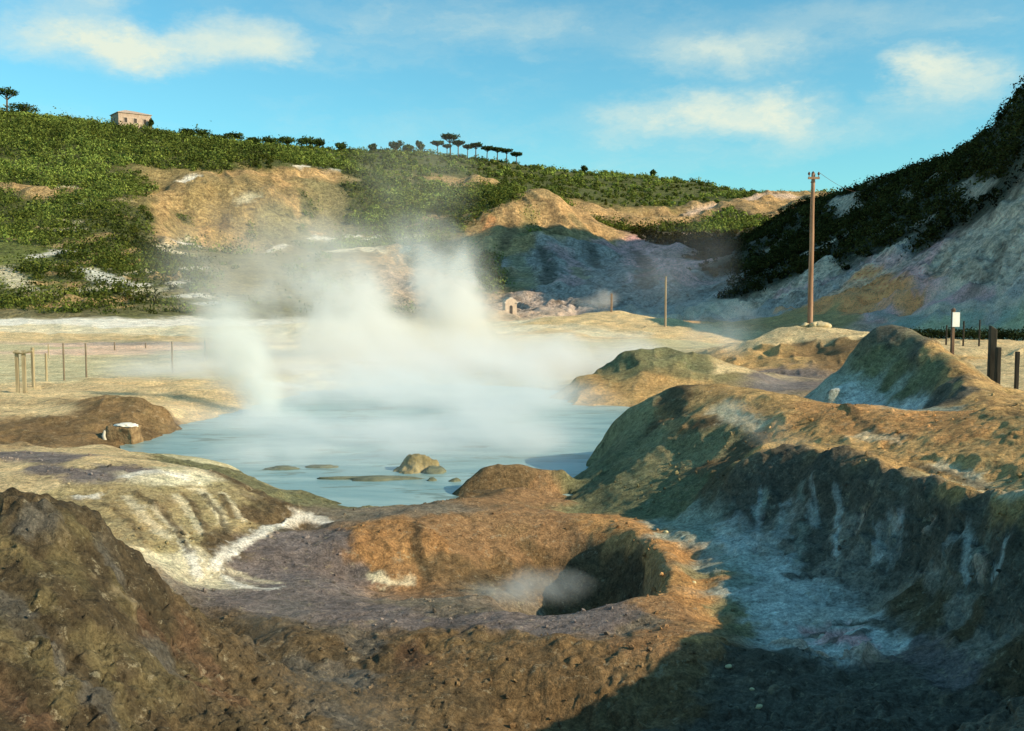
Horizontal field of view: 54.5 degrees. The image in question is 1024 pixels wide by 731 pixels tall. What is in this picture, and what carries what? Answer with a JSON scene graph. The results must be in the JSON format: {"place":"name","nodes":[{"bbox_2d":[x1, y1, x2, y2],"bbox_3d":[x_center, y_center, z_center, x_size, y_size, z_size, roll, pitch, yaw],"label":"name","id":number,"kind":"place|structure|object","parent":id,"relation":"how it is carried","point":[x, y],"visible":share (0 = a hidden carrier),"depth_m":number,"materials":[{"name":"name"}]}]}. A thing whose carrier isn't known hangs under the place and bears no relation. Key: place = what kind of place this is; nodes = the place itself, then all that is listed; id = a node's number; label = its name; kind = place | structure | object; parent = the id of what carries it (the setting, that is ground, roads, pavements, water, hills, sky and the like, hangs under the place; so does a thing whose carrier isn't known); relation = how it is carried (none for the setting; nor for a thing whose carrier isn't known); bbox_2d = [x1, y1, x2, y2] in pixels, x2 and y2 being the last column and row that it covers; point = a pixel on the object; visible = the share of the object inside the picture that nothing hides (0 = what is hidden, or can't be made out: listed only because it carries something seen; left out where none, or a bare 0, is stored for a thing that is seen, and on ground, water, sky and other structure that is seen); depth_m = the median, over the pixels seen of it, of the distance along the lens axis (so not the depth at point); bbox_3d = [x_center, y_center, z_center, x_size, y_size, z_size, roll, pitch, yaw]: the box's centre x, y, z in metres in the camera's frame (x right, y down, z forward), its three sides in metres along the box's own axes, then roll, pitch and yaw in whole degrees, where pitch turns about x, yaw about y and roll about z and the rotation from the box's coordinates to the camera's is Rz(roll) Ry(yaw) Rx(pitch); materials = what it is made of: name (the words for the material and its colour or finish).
{"place":"outdoors","nodes":[
{"label":"outdoors","id":0,"kind":"place"},
{"bbox_2d":[120,384,629,506],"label":"water","id":1,"kind":"structure","parent":0,"point":[463,433],"depth_m":30.92,"materials":[{"name":"blue liquid"}]},
{"bbox_2d":[262,465,300,469],"bbox_3d":[-5.931,2.664,25.460,1.102,0.200,0.577,0,4,0],"label":"mud bar","id":2,"kind":"object","parent":1,"relation":"in","point":[283,467],"visible":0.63,"depth_m":25.37,"materials":[{"name":"grey soil"}]},
{"bbox_2d":[305,464,337,468],"bbox_3d":[-4.933,2.656,25.673,0.992,0.210,0.545,0,4,0],"label":"mud bar","id":3,"kind":"object","parent":1,"relation":"in","point":[320,466],"visible":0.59,"depth_m":25.59,"materials":[{"name":"grey soil"}]},
{"bbox_2d":[317,475,423,481],"bbox_3d":[-3.355,2.780,24.038,2.731,0.224,0.669,0,4,0],"label":"mud bar","id":4,"kind":"object","parent":1,"relation":"in","point":[373,478],"visible":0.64,"depth_m":23.97,"materials":[{"name":"grey soil"}]},
{"bbox_2d":[393,454,439,473],"bbox_3d":[-2.423,2.723,25.274,1.116,0.982,1.332,3,5,36],"label":"mud islet","id":5,"kind":"object","parent":1,"relation":"in","point":[414,463],"visible":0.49,"depth_m":25.03,"materials":[{"name":"beige soil"}]},
{"bbox_2d":[421,465,445,473],"bbox_3d":[-1.989,2.729,25.003,0.691,0.420,0.671,0,4,0],"label":"mud islet","id":6,"kind":"object","parent":1,"relation":"in","point":[433,469],"visible":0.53,"depth_m":24.80,"materials":[{"name":"grey soil"}]},
{"bbox_2d":[449,478,460,481],"bbox_3d":[-1.378,2.789,23.785,0.342,0.231,0.250,0,4,0],"label":"mud islet","id":7,"kind":"object","parent":1,"relation":"in","point":[455,480],"visible":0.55,"depth_m":23.72,"materials":[{"name":"grey soil"}]},
{"bbox_2d":[0,275,1023,730],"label":"ground","id":8,"kind":"structure","parent":0,"point":[688,381],"depth_m":15.15,"materials":[{"name":"soil"}]},
{"bbox_2d":[13,350,32,392],"bbox_3d":[-20.389,0.427,41.595,0.815,2.176,0.242,0,4,0],"label":"post frame","id":9,"kind":"object","parent":8,"relation":"on","point":[23,363],"visible":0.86,"depth_m":41.58,"materials":[{"name":"brown wood"}]},
{"bbox_2d":[31,347,34,386],"bbox_3d":[-21.247,0.244,44.136,0.128,2.098,0.127,1,4,13],"label":"wooden post","id":10,"kind":"object","parent":8,"relation":"on","point":[33,367],"visible":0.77,"depth_m":44.08,"materials":[{"name":"brown wood"}]},
{"bbox_2d":[45,353,47,380],"bbox_3d":[-22.299,0.263,47.647,0.121,1.707,0.117,0,4,0],"label":"wooden post","id":11,"kind":"object","parent":8,"relation":"on","point":[46,373],"visible":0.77,"depth_m":47.60,"materials":[{"name":"brown wood"}]},
{"bbox_2d":[62,343,64,380],"bbox_3d":[-21.685,0.001,48.131,0.090,2.155,0.092,-4,6,-44],"label":"wooden post","id":12,"kind":"object","parent":8,"relation":"on","point":[63,362],"visible":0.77,"depth_m":48.09,"materials":[{"name":"brown wood"}]},
{"bbox_2d":[85,343,87,376],"bbox_3d":[-21.460,-0.087,50.128,0.097,2.069,0.097,0,4,0],"label":"wooden post","id":13,"kind":"object","parent":8,"relation":"on","point":[85,361],"visible":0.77,"depth_m":50.09,"materials":[{"name":"brown wood"}]},
{"bbox_2d":[102,422,143,443],"bbox_3d":[-11.675,2.192,29.838,1.032,0.964,0.673,1,4,8],"label":"stone block","id":14,"kind":"object","parent":8,"relation":"on","point":[127,433],"depth_m":29.56,"materials":[{"name":"brown stone"}]},
{"bbox_2d":[171,341,172,371],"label":"wooden post","id":15,"kind":"object","parent":8,"relation":"on","point":[172,354],"visible":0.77,"depth_m":52.57,"materials":[{"name":"wood"}]},
{"bbox_2d":[204,340,205,360],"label":"wooden post","id":16,"kind":"object","parent":8,"relation":"on","point":[205,350],"visible":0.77,"depth_m":60.06,"materials":[{"name":"grey wood"}]},
{"bbox_2d":[503,297,517,314],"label":"stone kiosk","id":17,"kind":"object","parent":8,"relation":"on","point":[509,304],"visible":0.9,"depth_m":146.94,"materials":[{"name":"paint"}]},
{"bbox_2d":[0,393,1023,730],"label":"clods","id":18,"kind":"object","parent":8,"relation":"on","point":[630,647],"visible":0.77,"depth_m":12.05,"materials":[{"name":"soil"}]},
{"bbox_2d":[610,293,612,311],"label":"short post","id":19,"kind":"object","parent":8,"relation":"on","point":[611,303],"visible":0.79,"depth_m":115.20,"materials":[{"name":"wood"}]},
{"bbox_2d":[664,277,666,326],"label":"thin pole","id":20,"kind":"object","parent":8,"relation":"on","point":[665,311],"visible":0.88,"depth_m":105.75,"materials":[{"name":"beige wood"}]},
{"bbox_2d":[801,322,808,326],"bbox_3d":[17.316,-2.376,58.781,0.461,0.345,0.518,3,5,35],"label":"stone","id":21,"kind":"object","parent":8,"relation":"on","point":[804,324],"visible":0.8,"depth_m":58.67,"materials":[{"name":"beige stone"}]},
{"bbox_2d":[809,322,816,326],"bbox_3d":[17.752,-2.378,58.555,0.527,0.409,0.503,3,5,39],"label":"stone","id":22,"kind":"object","parent":8,"relation":"on","point":[812,324],"visible":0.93,"depth_m":58.40,"materials":[{"name":"beige stone"}]},
{"bbox_2d":[807,171,819,323],"bbox_3d":[17.660,-6.628,58.645,0.708,9.553,0.394,0,4,0],"label":"utility pole","id":23,"kind":"object","parent":8,"relation":"on","point":[810,276],"visible":0.98,"depth_m":58.57,"materials":[{"name":"wood"}]},
{"bbox_2d":[816,321,828,327],"bbox_3d":[18.235,-2.348,58.644,0.877,0.580,0.730,0,4,0],"label":"stone","id":24,"kind":"object","parent":8,"relation":"on","point":[822,324],"visible":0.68,"depth_m":58.36,"materials":[{"name":"beige stone"}]},
{"bbox_2d":[945,325,947,344],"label":"wooden post","id":25,"kind":"object","parent":8,"relation":"on","point":[946,335],"visible":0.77,"depth_m":59.99,"materials":[{"name":"wood"}]},
{"bbox_2d":[950,308,959,354],"bbox_3d":[18.240,-0.874,41.053,0.340,2.985,0.194,-1,4,-12],"label":"sign post","id":26,"kind":"object","parent":8,"relation":"on","point":[955,319],"visible":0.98,"depth_m":40.93,"materials":[{"name":"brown wood"}]},
{"bbox_2d":[962,321,964,345],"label":"wooden post","id":27,"kind":"object","parent":8,"relation":"on","point":[963,333],"visible":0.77,"depth_m":57.98,"materials":[{"name":"brown wood"}]},
{"bbox_2d":[910,326,1023,340],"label":"hedge","id":28,"kind":"object","parent":8,"relation":"on","point":[973,333],"visible":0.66,"depth_m":65.65,"materials":[{"name":"green plant"}]},
{"bbox_2d":[978,320,980,345],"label":"wooden post","id":29,"kind":"object","parent":8,"relation":"on","point":[979,333],"visible":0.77,"depth_m":54.98,"materials":[{"name":"brown wood"}]},
{"bbox_2d":[987,325,996,380],"bbox_3d":[14.018,0.081,29.089,0.212,2.501,0.208,1,4,9],"label":"wooden post","id":30,"kind":"object","parent":8,"relation":"on","point":[992,338],"visible":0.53,"depth_m":28.98,"materials":[{"name":"brown wood"}]},
{"bbox_2d":[994,347,1001,383],"bbox_3d":[14.004,0.425,28.708,0.147,1.911,0.156,0,4,0],"label":"wooden post","id":31,"kind":"object","parent":8,"relation":"on","point":[997,372],"visible":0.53,"depth_m":28.62,"materials":[{"name":"wood"}]},
{"bbox_2d":[1014,351,1019,388],"bbox_3d":[13.745,0.523,27.111,0.105,1.810,0.102,0,4,0],"label":"wooden post","id":32,"kind":"object","parent":8,"relation":"on","point":[1016,370],"visible":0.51,"depth_m":27.05,"materials":[{"name":"brown wood"}]},
{"bbox_2d":[0,88,1023,318],"bbox_3d":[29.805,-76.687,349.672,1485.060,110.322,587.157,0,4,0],"label":"hills","id":33,"kind":"structure","parent":0,"point":[578,258],"depth_m":208.61,"materials":[{"name":"soil"}]},
{"bbox_2d":[0,86,19,112],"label":"umbrella pine","id":34,"kind":"object","parent":33,"relation":"on","point":[7,92],"visible":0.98,"depth_m":320.31,"materials":[{"name":"green plant"}]},
{"bbox_2d":[5,102,39,112],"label":"hill tree","id":35,"kind":"object","parent":33,"relation":"on","point":[23,107],"visible":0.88,"depth_m":322.97,"materials":[{"name":"green plant"}]},
{"bbox_2d":[109,110,151,128],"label":"hill house","id":36,"kind":"structure","parent":33,"relation":"on","point":[132,117],"depth_m":329.04,"materials":[{"name":"beige paint"}]},
{"bbox_2d":[148,118,153,129],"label":"hill tree","id":37,"kind":"object","parent":33,"relation":"on","point":[151,121],"visible":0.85,"depth_m":330.51,"materials":[{"name":"green plant"}]},
{"bbox_2d":[178,127,195,135],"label":"hill tree","id":38,"kind":"object","parent":33,"relation":"on","point":[187,130],"visible":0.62,"depth_m":337.65,"materials":[{"name":"green plant"}]},
{"bbox_2d":[192,127,212,136],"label":"hill tree","id":39,"kind":"object","parent":33,"relation":"on","point":[199,130],"visible":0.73,"depth_m":341.01,"materials":[{"name":"green plant"}]},
{"bbox_2d":[213,134,226,138],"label":"hill tree","id":40,"kind":"object","parent":33,"relation":"on","point":[222,136],"visible":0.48,"depth_m":346.42,"materials":[{"name":"green plant"}]},
{"bbox_2d":[221,131,244,139],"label":"hill tree","id":41,"kind":"object","parent":33,"relation":"on","point":[239,135],"visible":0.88,"depth_m":349.97,"materials":[{"name":"green plant"}]},
{"bbox_2d":[246,137,261,143],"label":"hill tree","id":42,"kind":"object","parent":33,"relation":"on","point":[255,139],"visible":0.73,"depth_m":356.01,"materials":[{"name":"green plant"}]},
{"bbox_2d":[260,135,279,143],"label":"hill tree","id":43,"kind":"object","parent":33,"relation":"on","point":[267,139],"visible":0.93,"depth_m":360.44,"materials":[{"name":"green plant"}]},
{"bbox_2d":[277,136,296,143],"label":"hill tree","id":44,"kind":"object","parent":33,"relation":"on","point":[284,140],"visible":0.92,"depth_m":365.05,"materials":[{"name":"green plant"}]},
{"bbox_2d":[295,135,317,145],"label":"hill tree","id":45,"kind":"object","parent":33,"relation":"on","point":[304,140],"visible":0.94,"depth_m":370.47,"materials":[{"name":"green plant"}]},
{"bbox_2d":[311,137,325,147],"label":"hill tree","id":46,"kind":"object","parent":33,"relation":"on","point":[320,142],"visible":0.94,"depth_m":374.42,"materials":[{"name":"green plant"}]},
{"bbox_2d":[335,142,346,149],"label":"hill tree","id":47,"kind":"object","parent":33,"relation":"on","point":[342,145],"visible":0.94,"depth_m":380.59,"materials":[{"name":"green plant"}]},
{"bbox_2d":[368,143,376,150],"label":"hill tree","id":48,"kind":"object","parent":33,"relation":"on","point":[372,146],"visible":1,"depth_m":387.04,"materials":[{"name":"green plant"}]},
{"bbox_2d":[389,140,404,150],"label":"hill tree","id":49,"kind":"object","parent":33,"relation":"on","point":[396,145],"visible":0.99,"depth_m":389.51,"materials":[{"name":"green plant"}]},
{"bbox_2d":[402,144,417,151],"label":"hill tree","id":50,"kind":"object","parent":33,"relation":"on","point":[407,147],"visible":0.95,"depth_m":391.63,"materials":[{"name":"green plant"}]},
{"bbox_2d":[415,140,424,150],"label":"hill tree","id":51,"kind":"object","parent":33,"relation":"on","point":[419,145],"visible":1,"depth_m":393.46,"materials":[{"name":"green plant"}]},
{"bbox_2d":[430,140,443,155],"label":"umbrella pine","id":52,"kind":"object","parent":33,"relation":"on","point":[436,143],"visible":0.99,"depth_m":395.68,"materials":[{"name":"green plant"}]},
{"bbox_2d":[442,144,451,154],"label":"umbrella pine","id":53,"kind":"object","parent":33,"relation":"on","point":[446,146],"visible":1,"depth_m":396.13,"materials":[{"name":"green plant"}]},
{"bbox_2d":[440,133,460,155],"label":"umbrella pine","id":54,"kind":"object","parent":33,"relation":"on","point":[449,136],"visible":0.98,"depth_m":396.71,"materials":[{"name":"green plant"}]},
{"bbox_2d":[451,140,464,157],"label":"umbrella pine","id":55,"kind":"object","parent":33,"relation":"on","point":[457,143],"visible":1,"depth_m":397.63,"materials":[{"name":"green plant"}]},
{"bbox_2d":[462,144,473,156],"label":"umbrella pine","id":56,"kind":"object","parent":33,"relation":"on","point":[467,146],"visible":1,"depth_m":398.90,"materials":[{"name":"green plant"}]},
{"bbox_2d":[468,142,482,159],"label":"umbrella pine","id":57,"kind":"object","parent":33,"relation":"on","point":[478,145],"visible":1,"depth_m":399.39,"materials":[{"name":"green plant"}]},
{"bbox_2d":[480,145,493,159],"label":"umbrella pine","id":58,"kind":"object","parent":33,"relation":"on","point":[487,148],"visible":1,"depth_m":400.57,"materials":[{"name":"green plant"}]},
{"bbox_2d":[491,147,502,161],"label":"umbrella pine","id":59,"kind":"object","parent":33,"relation":"on","point":[497,149],"visible":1,"depth_m":401.59,"materials":[{"name":"green plant"}]},
{"bbox_2d":[501,148,512,163],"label":"umbrella pine","id":60,"kind":"object","parent":33,"relation":"on","point":[506,151],"visible":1,"depth_m":402.91,"materials":[{"name":"green plant"}]},
{"bbox_2d":[0,75,1023,314],"bbox_3d":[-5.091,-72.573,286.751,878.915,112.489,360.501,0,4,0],"label":"scrub","id":61,"kind":"object","parent":33,"relation":"on","point":[727,242],"visible":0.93,"depth_m":228.83,"materials":[{"name":"green plant"}]},
{"bbox_2d":[510,151,521,164],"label":"umbrella pine","id":62,"kind":"object","parent":33,"relation":"on","point":[516,154],"visible":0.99,"depth_m":403.58,"materials":[{"name":"green plant"}]},
{"bbox_2d":[581,165,587,171],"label":"hill tree","id":63,"kind":"object","parent":33,"relation":"on","point":[584,168],"visible":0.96,"depth_m":418.37,"materials":[{"name":"green plant"}]},
{"bbox_2d":[0,0,1023,192],"label":"sky","id":64,"kind":"structure","parent":0,"point":[759,95],"materials":[{"name":"blue"}]}
]}

